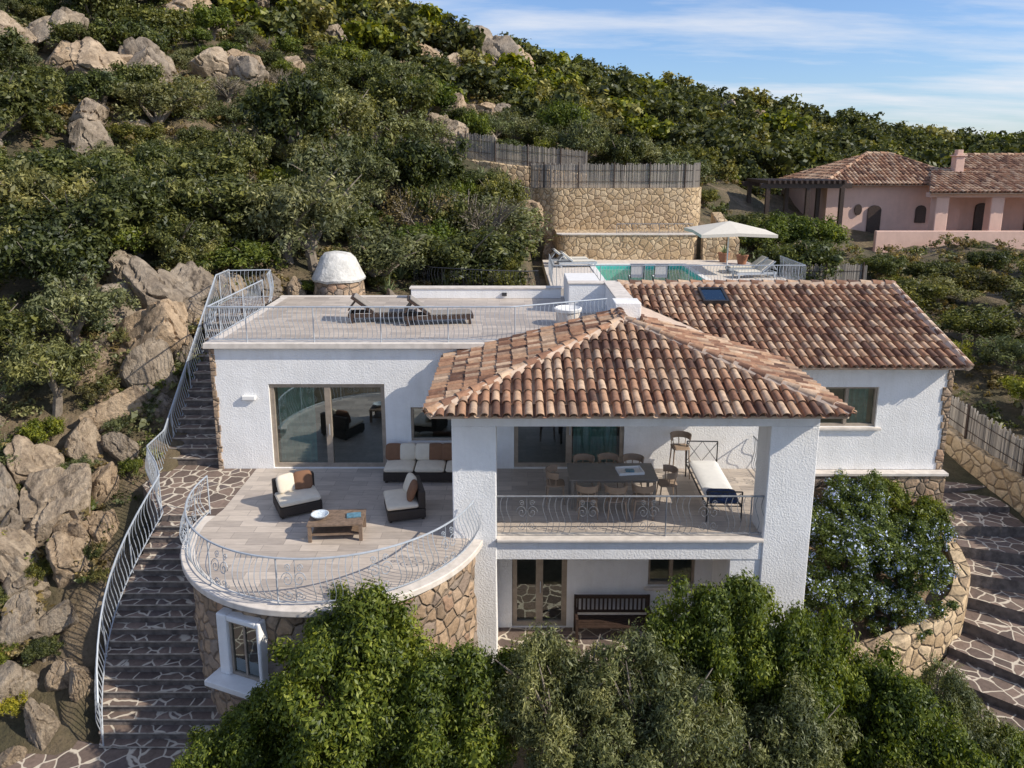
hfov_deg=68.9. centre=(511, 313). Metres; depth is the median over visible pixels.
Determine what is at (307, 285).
mastic shrub
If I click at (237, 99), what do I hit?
olive tree
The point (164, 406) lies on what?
boulder
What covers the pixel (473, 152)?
reed fence
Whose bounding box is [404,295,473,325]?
sun lounger
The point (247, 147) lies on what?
maquis tree
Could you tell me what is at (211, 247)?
olive tree
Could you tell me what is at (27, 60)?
olive tree
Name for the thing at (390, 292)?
boulder
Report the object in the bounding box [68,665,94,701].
boulder
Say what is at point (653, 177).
olive tree
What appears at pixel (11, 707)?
yellow green shrub
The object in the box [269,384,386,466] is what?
sliding door
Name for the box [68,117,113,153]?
boulder
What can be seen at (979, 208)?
door
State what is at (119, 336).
olive tree
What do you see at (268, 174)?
mastic shrub
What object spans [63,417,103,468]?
boulder
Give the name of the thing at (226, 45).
mastic shrub
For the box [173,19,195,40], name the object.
olive tree
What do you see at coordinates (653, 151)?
olive tree
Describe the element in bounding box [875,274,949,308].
maquis tree
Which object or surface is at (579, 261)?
sun lounger
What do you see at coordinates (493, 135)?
boulder
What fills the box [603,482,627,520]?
dining chair
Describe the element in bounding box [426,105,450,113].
boulder
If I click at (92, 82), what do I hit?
maquis tree
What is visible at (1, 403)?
olive tree
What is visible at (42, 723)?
boulder
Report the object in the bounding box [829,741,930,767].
olive tree
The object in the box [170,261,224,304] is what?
boulder
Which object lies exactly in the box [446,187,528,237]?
bare tree
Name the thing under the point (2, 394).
boulder
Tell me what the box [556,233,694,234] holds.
retaining wall coping
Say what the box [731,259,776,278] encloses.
sun lounger
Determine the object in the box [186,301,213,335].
boulder
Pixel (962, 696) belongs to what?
olive tree
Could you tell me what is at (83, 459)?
olive tree
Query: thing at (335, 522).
coffee table
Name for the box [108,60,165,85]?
maquis tree
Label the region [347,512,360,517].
book
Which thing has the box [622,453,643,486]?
dining chair
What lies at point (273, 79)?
bare tree
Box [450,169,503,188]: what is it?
maquis tree
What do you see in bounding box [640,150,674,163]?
maquis tree
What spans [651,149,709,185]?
olive tree
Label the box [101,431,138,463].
boulder
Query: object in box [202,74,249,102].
bare tree
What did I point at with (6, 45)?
maquis tree
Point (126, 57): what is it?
boulder
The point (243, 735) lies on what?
mastic tree
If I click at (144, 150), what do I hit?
maquis tree
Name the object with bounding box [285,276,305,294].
boulder
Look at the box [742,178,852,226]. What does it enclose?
pergola
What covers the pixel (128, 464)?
mastic shrub
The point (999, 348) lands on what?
olive tree
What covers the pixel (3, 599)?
maquis tree
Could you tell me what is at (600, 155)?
olive tree
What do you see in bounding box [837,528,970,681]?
planter wall
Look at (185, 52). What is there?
olive tree
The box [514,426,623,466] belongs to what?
sliding door
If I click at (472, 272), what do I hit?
garden railing
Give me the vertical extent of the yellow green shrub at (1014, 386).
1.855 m
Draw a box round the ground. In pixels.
[0,0,1023,767]
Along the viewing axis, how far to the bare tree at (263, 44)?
50.61 m
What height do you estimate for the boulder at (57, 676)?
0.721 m
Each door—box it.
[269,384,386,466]
[512,559,566,625]
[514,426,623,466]
[866,205,880,232]
[972,203,984,230]
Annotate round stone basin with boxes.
[554,305,581,322]
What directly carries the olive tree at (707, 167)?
on the ground
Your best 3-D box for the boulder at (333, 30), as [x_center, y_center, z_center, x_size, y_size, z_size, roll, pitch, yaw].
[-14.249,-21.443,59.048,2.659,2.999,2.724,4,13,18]
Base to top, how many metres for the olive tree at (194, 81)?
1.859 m
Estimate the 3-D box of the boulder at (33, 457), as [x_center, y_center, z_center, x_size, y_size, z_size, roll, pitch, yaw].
[-11.665,3.888,18.359,1.158,2.106,1.333,-6,13,-25]
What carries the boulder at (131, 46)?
on the ground
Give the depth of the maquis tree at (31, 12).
44.32 m
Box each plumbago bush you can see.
[804,553,889,637]
[808,493,901,595]
[809,495,835,548]
[821,468,891,521]
[857,520,960,620]
[867,573,933,642]
[885,505,958,558]
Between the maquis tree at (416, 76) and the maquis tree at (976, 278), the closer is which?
the maquis tree at (976, 278)
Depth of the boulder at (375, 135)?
43.00 m
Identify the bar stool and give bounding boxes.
[669,431,691,478]
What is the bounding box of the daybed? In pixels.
[685,440,742,522]
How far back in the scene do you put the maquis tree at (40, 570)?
16.48 m
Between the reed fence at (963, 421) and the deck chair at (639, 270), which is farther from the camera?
the deck chair at (639, 270)
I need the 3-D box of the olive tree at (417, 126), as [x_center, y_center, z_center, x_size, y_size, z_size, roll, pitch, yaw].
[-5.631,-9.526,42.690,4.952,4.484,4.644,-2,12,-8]
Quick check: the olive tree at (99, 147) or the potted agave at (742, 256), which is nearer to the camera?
the olive tree at (99, 147)
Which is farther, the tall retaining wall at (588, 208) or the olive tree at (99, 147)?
the tall retaining wall at (588, 208)
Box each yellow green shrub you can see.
[0,689,27,718]
[261,80,282,91]
[530,136,566,154]
[952,340,976,362]
[997,372,1023,415]
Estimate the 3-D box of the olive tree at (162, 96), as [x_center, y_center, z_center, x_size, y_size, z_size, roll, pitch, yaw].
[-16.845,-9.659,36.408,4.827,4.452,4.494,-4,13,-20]
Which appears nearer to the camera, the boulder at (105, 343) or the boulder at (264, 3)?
the boulder at (105, 343)
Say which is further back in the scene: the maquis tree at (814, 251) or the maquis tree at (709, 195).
the maquis tree at (709, 195)
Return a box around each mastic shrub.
[0,641,24,664]
[14,415,67,443]
[100,219,150,254]
[117,457,143,474]
[131,163,150,178]
[182,0,236,40]
[182,25,212,45]
[190,238,288,277]
[192,43,213,55]
[209,37,243,50]
[234,124,275,137]
[255,162,306,187]
[262,32,303,56]
[270,56,294,75]
[299,280,314,294]
[312,41,375,66]
[388,216,460,253]
[402,70,458,117]
[443,178,481,202]
[455,106,494,139]
[534,97,591,144]
[739,217,793,246]
[757,209,817,244]
[796,213,852,250]
[868,476,904,519]
[885,486,957,530]
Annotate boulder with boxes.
[0,10,37,50]
[0,392,6,405]
[0,415,5,428]
[0,462,19,522]
[0,506,23,529]
[0,526,39,582]
[0,589,45,646]
[0,660,38,714]
[0,745,27,767]
[2,568,50,598]
[3,435,64,485]
[19,463,91,547]
[24,697,60,750]
[25,7,88,52]
[32,599,78,639]
[42,40,73,71]
[44,658,77,691]
[45,531,92,587]
[52,518,92,542]
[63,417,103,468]
[64,336,73,350]
[67,98,109,133]
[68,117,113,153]
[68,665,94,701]
[69,37,126,74]
[72,369,95,395]
[79,385,147,433]
[82,509,119,545]
[83,349,113,369]
[88,383,118,404]
[90,345,99,350]
[91,461,118,505]
[93,337,109,347]
[98,280,142,325]
[100,329,117,342]
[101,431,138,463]
[102,249,139,283]
[112,298,189,357]
[117,119,149,135]
[117,337,177,399]
[118,37,175,86]
[119,54,133,61]
[121,256,201,308]
[126,46,168,84]
[136,55,168,90]
[140,401,159,422]
[147,100,181,118]
[153,392,175,420]
[160,50,178,76]
[165,0,214,12]
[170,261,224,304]
[172,334,197,366]
[182,8,231,36]
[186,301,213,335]
[187,46,228,77]
[216,270,246,299]
[226,49,265,69]
[228,55,270,86]
[254,0,269,8]
[254,273,281,296]
[282,55,306,72]
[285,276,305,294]
[319,24,346,42]
[368,121,402,146]
[385,288,396,294]
[409,41,442,60]
[425,112,447,128]
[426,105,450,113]
[436,137,456,149]
[439,118,468,140]
[447,53,463,67]
[450,92,466,110]
[465,25,497,60]
[467,104,492,116]
[471,35,522,67]
[476,132,497,149]
[479,102,495,114]
[494,103,510,112]
[518,45,535,70]
[520,200,543,231]
[541,242,555,262]
[721,99,736,110]
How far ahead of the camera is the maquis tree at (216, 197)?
26.59 m
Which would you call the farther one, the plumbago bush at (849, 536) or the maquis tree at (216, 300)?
the maquis tree at (216, 300)
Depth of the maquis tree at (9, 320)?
19.97 m
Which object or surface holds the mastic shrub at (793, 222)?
on the ground
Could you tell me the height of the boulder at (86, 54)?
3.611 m
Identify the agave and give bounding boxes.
[378,275,406,293]
[390,263,411,279]
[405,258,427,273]
[432,270,457,285]
[716,244,729,261]
[734,246,748,264]
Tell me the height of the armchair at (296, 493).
0.811 m
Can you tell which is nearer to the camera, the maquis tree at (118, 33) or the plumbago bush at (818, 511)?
the plumbago bush at (818, 511)
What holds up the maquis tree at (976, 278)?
on the ground
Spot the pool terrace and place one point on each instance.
(705, 271)
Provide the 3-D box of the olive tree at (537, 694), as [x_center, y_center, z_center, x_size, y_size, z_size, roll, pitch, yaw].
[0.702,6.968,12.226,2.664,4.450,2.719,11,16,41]
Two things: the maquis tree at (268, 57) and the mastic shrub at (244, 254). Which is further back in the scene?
the maquis tree at (268, 57)
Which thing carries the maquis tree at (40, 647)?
on the ground
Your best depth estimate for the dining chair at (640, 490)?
16.66 m
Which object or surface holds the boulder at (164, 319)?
on the ground
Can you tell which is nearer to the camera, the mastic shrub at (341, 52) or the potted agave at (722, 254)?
the potted agave at (722, 254)
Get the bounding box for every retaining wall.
[534,185,701,244]
[554,229,696,259]
[944,424,1023,516]
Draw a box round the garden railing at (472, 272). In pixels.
[413,264,539,285]
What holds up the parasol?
on the pool terrace
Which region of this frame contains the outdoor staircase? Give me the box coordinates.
[94,269,277,747]
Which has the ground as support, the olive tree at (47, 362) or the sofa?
the olive tree at (47, 362)
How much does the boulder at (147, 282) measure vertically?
3.174 m
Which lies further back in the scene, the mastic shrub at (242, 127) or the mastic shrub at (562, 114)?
the mastic shrub at (562, 114)
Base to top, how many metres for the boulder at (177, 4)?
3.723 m
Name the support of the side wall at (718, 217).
on the ground
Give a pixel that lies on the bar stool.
(678, 445)
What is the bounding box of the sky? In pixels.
[410,0,1023,135]
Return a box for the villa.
[179,273,973,752]
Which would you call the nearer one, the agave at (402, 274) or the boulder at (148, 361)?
the boulder at (148, 361)
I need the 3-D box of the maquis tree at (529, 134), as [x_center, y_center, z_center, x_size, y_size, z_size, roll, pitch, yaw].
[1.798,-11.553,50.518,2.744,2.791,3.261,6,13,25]
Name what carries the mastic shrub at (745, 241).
on the ground
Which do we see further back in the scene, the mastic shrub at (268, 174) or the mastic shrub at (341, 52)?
the mastic shrub at (341, 52)
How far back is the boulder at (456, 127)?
45.91 m
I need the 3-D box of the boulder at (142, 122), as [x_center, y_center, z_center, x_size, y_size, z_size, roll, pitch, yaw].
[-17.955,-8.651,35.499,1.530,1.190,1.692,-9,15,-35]
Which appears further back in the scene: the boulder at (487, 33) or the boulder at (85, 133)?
the boulder at (487, 33)
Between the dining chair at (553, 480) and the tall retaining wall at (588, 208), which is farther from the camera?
the tall retaining wall at (588, 208)
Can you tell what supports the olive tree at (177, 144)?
on the ground
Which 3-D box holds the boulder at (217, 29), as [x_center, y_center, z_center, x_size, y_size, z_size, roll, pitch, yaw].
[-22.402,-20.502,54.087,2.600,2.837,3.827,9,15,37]
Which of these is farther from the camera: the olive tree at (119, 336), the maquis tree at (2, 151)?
the maquis tree at (2, 151)
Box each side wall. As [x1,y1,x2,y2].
[700,237,725,259]
[710,212,739,259]
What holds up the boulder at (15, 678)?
on the ground
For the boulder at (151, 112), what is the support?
on the ground
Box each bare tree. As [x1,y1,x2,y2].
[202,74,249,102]
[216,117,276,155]
[251,34,275,51]
[263,66,300,85]
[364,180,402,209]
[380,184,455,226]
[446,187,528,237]
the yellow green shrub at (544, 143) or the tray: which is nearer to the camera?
the tray
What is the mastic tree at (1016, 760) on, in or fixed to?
on the ground
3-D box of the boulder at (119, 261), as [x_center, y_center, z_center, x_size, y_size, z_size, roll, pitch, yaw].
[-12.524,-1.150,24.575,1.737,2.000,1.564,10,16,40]
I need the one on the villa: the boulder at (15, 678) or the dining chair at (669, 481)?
the dining chair at (669, 481)
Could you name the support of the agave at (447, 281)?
on the ground
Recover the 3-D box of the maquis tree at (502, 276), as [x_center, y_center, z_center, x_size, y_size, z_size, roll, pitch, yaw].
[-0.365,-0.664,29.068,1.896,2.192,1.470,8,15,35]
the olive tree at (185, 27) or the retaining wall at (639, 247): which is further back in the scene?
the olive tree at (185, 27)
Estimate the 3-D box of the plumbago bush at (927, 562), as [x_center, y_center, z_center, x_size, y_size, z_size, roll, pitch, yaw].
[9.078,6.217,17.393,2.056,2.382,2.164,3,12,15]
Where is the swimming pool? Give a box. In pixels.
[588,264,710,280]
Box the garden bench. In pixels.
[573,594,652,644]
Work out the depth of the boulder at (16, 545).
16.52 m
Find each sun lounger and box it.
[348,293,416,323]
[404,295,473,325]
[550,248,587,264]
[557,251,596,267]
[725,256,769,273]
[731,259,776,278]
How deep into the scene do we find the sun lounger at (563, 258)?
37.55 m
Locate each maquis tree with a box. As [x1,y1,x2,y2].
[0,26,31,76]
[0,69,67,149]
[0,143,136,189]
[0,145,7,157]
[0,153,11,179]
[0,168,78,219]
[0,186,166,272]
[0,216,111,290]
[0,295,42,348]
[0,583,9,612]
[11,147,45,158]
[14,4,51,21]
[16,481,26,494]
[18,62,67,88]
[19,144,141,175]
[19,634,67,667]
[20,112,65,132]
[23,0,59,15]
[23,556,52,585]
[42,19,105,48]
[52,0,128,24]
[61,66,132,107]
[61,73,111,97]
[75,169,187,256]
[82,542,106,559]
[93,15,175,52]
[105,120,165,143]
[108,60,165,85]
[115,4,195,49]
[133,137,189,166]
[133,201,211,233]
[139,396,160,415]
[140,216,231,263]
[143,147,253,186]
[165,171,279,241]
[175,124,220,149]
[188,138,220,152]
[205,127,275,184]
[205,296,226,308]
[210,220,251,248]
[228,72,344,145]
[241,49,285,66]
[277,129,320,140]
[292,64,350,90]
[303,55,360,88]
[315,206,392,239]
[317,85,370,135]
[331,60,394,96]
[333,131,383,181]
[359,70,441,120]
[366,99,383,127]
[367,274,391,291]
[372,131,473,192]
[393,73,434,82]
[401,181,468,231]
[406,223,538,285]
[415,254,454,278]
[437,106,482,119]
[447,164,464,186]
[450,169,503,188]
[472,176,532,216]
[479,110,520,121]
[483,271,526,285]
[488,138,523,159]
[491,255,519,271]
[510,252,525,272]
[515,122,563,146]
[602,133,646,176]
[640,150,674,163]
[661,142,721,173]
[701,188,719,208]
[724,211,797,246]
[750,236,847,279]
[755,241,795,255]
[854,253,908,278]
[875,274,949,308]
[903,259,969,279]
[922,310,940,328]
[934,265,1013,304]
[937,303,1022,348]
[963,250,1014,272]
[1011,258,1023,285]
[1011,311,1023,341]
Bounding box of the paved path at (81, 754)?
[5,740,194,767]
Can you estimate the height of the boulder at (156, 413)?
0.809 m
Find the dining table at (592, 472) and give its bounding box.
[567,463,658,508]
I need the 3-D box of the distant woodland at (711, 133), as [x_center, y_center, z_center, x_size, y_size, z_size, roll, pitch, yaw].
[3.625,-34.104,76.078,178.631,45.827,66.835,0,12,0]
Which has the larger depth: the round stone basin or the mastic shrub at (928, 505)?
the round stone basin
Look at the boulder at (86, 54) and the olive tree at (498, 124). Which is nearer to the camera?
the boulder at (86, 54)
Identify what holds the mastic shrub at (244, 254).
on the ground
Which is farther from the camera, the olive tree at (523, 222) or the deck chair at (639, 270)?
the olive tree at (523, 222)
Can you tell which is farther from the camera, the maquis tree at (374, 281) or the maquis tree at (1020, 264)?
the maquis tree at (1020, 264)
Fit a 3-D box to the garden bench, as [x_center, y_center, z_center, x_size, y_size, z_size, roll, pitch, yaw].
[2.350,7.118,17.375,1.780,0.940,0.570,0,12,0]
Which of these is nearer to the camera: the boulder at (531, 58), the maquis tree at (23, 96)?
the maquis tree at (23, 96)
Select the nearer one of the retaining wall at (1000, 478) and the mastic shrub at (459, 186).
the retaining wall at (1000, 478)
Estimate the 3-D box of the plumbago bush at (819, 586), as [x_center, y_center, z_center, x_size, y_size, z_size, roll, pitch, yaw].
[7.316,6.693,16.989,1.869,2.161,1.967,-3,12,-12]
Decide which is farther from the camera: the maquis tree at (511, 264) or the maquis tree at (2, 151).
the maquis tree at (511, 264)
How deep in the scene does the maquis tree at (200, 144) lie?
32.48 m
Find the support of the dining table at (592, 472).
on the villa
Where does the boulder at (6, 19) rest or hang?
on the ground
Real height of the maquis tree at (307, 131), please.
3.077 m
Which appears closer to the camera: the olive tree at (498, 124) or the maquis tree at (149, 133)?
the maquis tree at (149, 133)
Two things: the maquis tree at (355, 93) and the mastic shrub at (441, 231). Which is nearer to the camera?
the mastic shrub at (441, 231)
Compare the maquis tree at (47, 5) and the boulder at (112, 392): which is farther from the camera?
the maquis tree at (47, 5)
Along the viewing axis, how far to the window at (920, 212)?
51.60 m
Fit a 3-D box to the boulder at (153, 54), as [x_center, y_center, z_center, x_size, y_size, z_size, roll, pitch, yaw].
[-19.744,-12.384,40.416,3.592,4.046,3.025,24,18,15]
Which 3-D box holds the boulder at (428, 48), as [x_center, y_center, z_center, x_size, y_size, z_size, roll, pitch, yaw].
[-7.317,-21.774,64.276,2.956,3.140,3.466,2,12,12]
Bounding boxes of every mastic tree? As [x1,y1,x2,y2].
[170,680,314,767]
[256,576,452,767]
[271,752,396,767]
[365,637,522,767]
[640,567,788,766]
[738,598,873,767]
[826,638,996,767]
[976,717,1023,767]
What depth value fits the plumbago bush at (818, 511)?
18.02 m
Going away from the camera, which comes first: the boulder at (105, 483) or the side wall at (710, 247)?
the boulder at (105, 483)
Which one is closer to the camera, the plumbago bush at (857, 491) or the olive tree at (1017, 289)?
the plumbago bush at (857, 491)
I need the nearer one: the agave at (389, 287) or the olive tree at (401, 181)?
the agave at (389, 287)
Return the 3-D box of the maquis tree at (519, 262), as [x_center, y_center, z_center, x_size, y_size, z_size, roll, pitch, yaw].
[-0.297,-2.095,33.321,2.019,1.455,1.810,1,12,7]
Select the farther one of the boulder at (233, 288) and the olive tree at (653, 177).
the olive tree at (653, 177)
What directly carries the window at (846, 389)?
in the villa
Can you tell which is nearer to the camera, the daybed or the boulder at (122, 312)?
the daybed
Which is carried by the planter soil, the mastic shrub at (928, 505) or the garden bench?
the mastic shrub at (928, 505)
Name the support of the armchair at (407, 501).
on the villa
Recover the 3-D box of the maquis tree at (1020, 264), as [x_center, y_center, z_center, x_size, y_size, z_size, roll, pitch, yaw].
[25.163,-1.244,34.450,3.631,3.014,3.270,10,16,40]
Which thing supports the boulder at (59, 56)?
on the ground
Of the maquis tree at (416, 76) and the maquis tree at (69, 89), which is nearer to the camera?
the maquis tree at (69, 89)
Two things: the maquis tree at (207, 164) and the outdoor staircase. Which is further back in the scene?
the maquis tree at (207, 164)
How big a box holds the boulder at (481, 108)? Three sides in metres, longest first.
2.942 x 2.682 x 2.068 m
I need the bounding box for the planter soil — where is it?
[803,545,951,642]
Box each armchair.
[272,470,322,518]
[383,472,425,522]
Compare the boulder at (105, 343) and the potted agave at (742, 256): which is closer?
the boulder at (105, 343)
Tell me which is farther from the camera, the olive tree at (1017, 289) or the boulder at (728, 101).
the boulder at (728, 101)
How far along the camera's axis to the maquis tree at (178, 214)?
26.05 m
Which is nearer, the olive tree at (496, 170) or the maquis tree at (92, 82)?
the maquis tree at (92, 82)
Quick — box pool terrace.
[542,260,786,294]
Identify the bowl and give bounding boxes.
[311,509,328,518]
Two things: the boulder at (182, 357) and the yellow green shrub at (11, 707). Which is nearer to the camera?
the yellow green shrub at (11, 707)
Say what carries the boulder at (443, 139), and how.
on the ground
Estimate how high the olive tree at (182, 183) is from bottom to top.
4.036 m
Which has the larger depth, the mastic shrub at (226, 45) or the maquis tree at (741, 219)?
the mastic shrub at (226, 45)
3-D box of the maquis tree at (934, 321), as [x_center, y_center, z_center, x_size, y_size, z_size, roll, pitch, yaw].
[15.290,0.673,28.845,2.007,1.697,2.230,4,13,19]
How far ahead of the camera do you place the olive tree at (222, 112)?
39.50 m
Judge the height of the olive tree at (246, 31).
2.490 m
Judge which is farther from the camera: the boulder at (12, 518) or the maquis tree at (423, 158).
the maquis tree at (423, 158)
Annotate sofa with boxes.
[383,443,451,482]
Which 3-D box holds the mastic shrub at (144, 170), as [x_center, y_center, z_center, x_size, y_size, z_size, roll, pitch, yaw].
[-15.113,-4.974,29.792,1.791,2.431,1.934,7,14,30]
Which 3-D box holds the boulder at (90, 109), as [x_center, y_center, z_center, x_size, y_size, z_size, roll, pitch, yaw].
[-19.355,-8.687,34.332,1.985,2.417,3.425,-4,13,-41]
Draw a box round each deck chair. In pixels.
[628,264,644,279]
[651,264,668,279]
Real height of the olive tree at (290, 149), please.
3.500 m
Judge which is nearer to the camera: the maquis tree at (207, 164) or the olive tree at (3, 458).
the olive tree at (3, 458)
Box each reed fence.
[435,131,495,160]
[495,141,586,172]
[529,162,700,187]
[783,262,866,279]
[948,396,1023,475]
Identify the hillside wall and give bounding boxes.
[467,159,586,187]
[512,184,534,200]
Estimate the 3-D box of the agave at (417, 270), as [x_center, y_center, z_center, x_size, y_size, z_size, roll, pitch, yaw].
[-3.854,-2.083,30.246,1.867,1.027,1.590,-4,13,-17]
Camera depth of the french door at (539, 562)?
17.76 m
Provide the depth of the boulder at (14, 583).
16.28 m
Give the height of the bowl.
0.100 m
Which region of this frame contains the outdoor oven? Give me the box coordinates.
[311,251,365,294]
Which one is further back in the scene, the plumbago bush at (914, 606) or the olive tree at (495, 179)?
the olive tree at (495, 179)
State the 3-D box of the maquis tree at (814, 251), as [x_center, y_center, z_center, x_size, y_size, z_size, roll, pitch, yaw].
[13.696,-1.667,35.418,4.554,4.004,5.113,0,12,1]
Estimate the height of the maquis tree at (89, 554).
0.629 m
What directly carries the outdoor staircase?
on the ground
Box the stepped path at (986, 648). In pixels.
[934,482,1023,734]
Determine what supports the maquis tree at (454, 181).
on the ground
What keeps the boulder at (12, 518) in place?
on the ground
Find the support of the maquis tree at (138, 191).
on the ground
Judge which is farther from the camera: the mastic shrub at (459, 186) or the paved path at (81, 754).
the mastic shrub at (459, 186)
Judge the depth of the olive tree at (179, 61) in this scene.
43.78 m
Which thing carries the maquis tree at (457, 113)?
on the ground
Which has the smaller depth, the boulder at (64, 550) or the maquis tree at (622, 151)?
the boulder at (64, 550)
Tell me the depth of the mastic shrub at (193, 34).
48.49 m
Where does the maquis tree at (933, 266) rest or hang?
on the ground
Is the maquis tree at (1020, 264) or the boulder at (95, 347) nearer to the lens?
the boulder at (95, 347)
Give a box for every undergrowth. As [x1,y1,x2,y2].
[0,0,1023,658]
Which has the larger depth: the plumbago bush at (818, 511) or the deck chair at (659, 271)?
the deck chair at (659, 271)
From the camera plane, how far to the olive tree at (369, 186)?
33.44 m
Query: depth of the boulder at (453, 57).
64.46 m
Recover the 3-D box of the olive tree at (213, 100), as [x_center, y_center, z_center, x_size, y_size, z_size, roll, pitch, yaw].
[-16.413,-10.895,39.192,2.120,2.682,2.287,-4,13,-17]
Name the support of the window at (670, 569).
in the villa
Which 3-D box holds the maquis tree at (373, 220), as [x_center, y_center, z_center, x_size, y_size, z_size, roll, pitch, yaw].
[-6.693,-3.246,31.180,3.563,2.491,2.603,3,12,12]
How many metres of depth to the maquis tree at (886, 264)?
36.97 m
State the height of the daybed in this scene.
0.966 m
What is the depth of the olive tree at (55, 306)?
20.64 m
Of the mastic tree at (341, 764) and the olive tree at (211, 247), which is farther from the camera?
the olive tree at (211, 247)
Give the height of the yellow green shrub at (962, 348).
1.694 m
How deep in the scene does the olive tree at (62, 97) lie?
35.36 m
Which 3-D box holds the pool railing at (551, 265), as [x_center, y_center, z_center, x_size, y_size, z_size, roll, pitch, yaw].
[6.900,-1.885,32.559,10.472,0.989,3.550,0,12,0]
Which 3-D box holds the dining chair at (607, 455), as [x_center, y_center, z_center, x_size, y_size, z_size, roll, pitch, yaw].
[2.349,3.872,18.316,0.540,0.802,0.466,-1,12,-3]
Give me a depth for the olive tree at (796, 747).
11.42 m
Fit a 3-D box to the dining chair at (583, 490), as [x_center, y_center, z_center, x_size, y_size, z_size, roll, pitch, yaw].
[1.700,4.189,16.828,0.540,0.802,0.466,0,12,0]
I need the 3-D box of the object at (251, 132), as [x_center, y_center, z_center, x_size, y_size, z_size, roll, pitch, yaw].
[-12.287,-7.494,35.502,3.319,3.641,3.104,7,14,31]
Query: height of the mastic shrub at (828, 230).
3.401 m
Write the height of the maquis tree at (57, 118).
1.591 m
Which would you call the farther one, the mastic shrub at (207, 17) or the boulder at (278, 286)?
the mastic shrub at (207, 17)
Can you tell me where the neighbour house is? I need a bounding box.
[776,150,1023,251]
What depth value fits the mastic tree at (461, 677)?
11.54 m
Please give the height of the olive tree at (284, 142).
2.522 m
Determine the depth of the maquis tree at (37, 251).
21.46 m
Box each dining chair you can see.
[545,464,564,504]
[573,453,594,491]
[576,482,599,519]
[597,452,618,490]
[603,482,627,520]
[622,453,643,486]
[631,481,655,519]
[656,464,677,504]
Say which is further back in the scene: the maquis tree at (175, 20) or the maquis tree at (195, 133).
the maquis tree at (175, 20)
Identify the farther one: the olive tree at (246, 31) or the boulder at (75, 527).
the olive tree at (246, 31)
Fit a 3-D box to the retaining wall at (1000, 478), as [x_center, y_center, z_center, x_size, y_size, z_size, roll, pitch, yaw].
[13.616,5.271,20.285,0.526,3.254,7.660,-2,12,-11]
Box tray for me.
[615,465,644,475]
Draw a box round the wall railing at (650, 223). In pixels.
[616,223,692,232]
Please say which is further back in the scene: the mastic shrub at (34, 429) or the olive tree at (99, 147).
the olive tree at (99, 147)
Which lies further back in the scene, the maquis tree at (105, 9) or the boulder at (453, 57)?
the boulder at (453, 57)
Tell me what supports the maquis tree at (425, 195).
on the ground
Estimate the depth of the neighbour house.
51.55 m
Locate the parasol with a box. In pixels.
[684,221,777,272]
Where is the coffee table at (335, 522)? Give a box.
[306,509,365,542]
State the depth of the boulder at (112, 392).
20.20 m
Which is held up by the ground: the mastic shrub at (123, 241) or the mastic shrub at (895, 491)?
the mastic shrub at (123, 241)
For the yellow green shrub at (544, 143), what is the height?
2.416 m
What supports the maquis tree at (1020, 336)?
on the ground
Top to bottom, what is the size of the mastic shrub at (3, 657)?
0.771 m
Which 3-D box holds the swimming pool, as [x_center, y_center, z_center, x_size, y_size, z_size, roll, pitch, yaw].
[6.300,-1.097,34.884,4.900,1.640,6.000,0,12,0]
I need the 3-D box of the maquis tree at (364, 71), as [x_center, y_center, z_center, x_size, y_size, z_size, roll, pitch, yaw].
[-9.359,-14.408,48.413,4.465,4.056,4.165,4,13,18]
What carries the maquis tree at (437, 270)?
on the ground
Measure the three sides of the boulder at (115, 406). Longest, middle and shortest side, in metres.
1.758 x 1.512 x 0.794 m
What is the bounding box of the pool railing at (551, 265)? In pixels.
[548,254,805,286]
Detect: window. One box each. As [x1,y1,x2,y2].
[204,622,269,699]
[408,407,451,443]
[644,559,699,590]
[819,387,880,430]
[854,204,861,214]
[914,205,925,222]
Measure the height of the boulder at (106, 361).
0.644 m
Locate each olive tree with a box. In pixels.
[0,0,23,12]
[0,43,42,76]
[0,151,97,226]
[0,209,21,285]
[0,325,120,417]
[0,390,13,434]
[0,435,36,467]
[20,36,39,56]
[20,268,140,348]
[37,83,72,104]
[55,454,101,470]
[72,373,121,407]
[84,139,122,155]
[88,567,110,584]
[101,410,136,434]
[105,70,216,133]
[107,326,130,343]
[113,158,208,218]
[129,132,195,155]
[155,235,220,272]
[165,52,194,72]
[171,76,208,85]
[172,47,194,59]
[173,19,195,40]
[185,81,219,115]
[200,100,257,127]
[225,157,352,263]
[233,22,258,46]
[233,87,269,104]
[244,165,390,272]
[272,132,335,168]
[273,136,312,153]
[281,129,400,201]
[317,80,404,146]
[327,173,391,209]
[333,220,447,288]
[349,46,419,81]
[368,161,453,189]
[374,108,454,145]
[382,136,444,160]
[446,192,556,245]
[468,617,648,767]
[480,170,508,187]
[487,114,516,137]
[488,107,539,141]
[488,166,511,179]
[530,150,551,161]
[541,114,617,169]
[565,617,746,767]
[587,115,620,141]
[589,138,638,166]
[616,735,669,767]
[633,134,664,164]
[635,170,674,184]
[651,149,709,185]
[677,664,863,767]
[700,162,712,179]
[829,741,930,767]
[905,272,986,305]
[909,650,1021,767]
[962,331,1023,379]
[1002,275,1023,311]

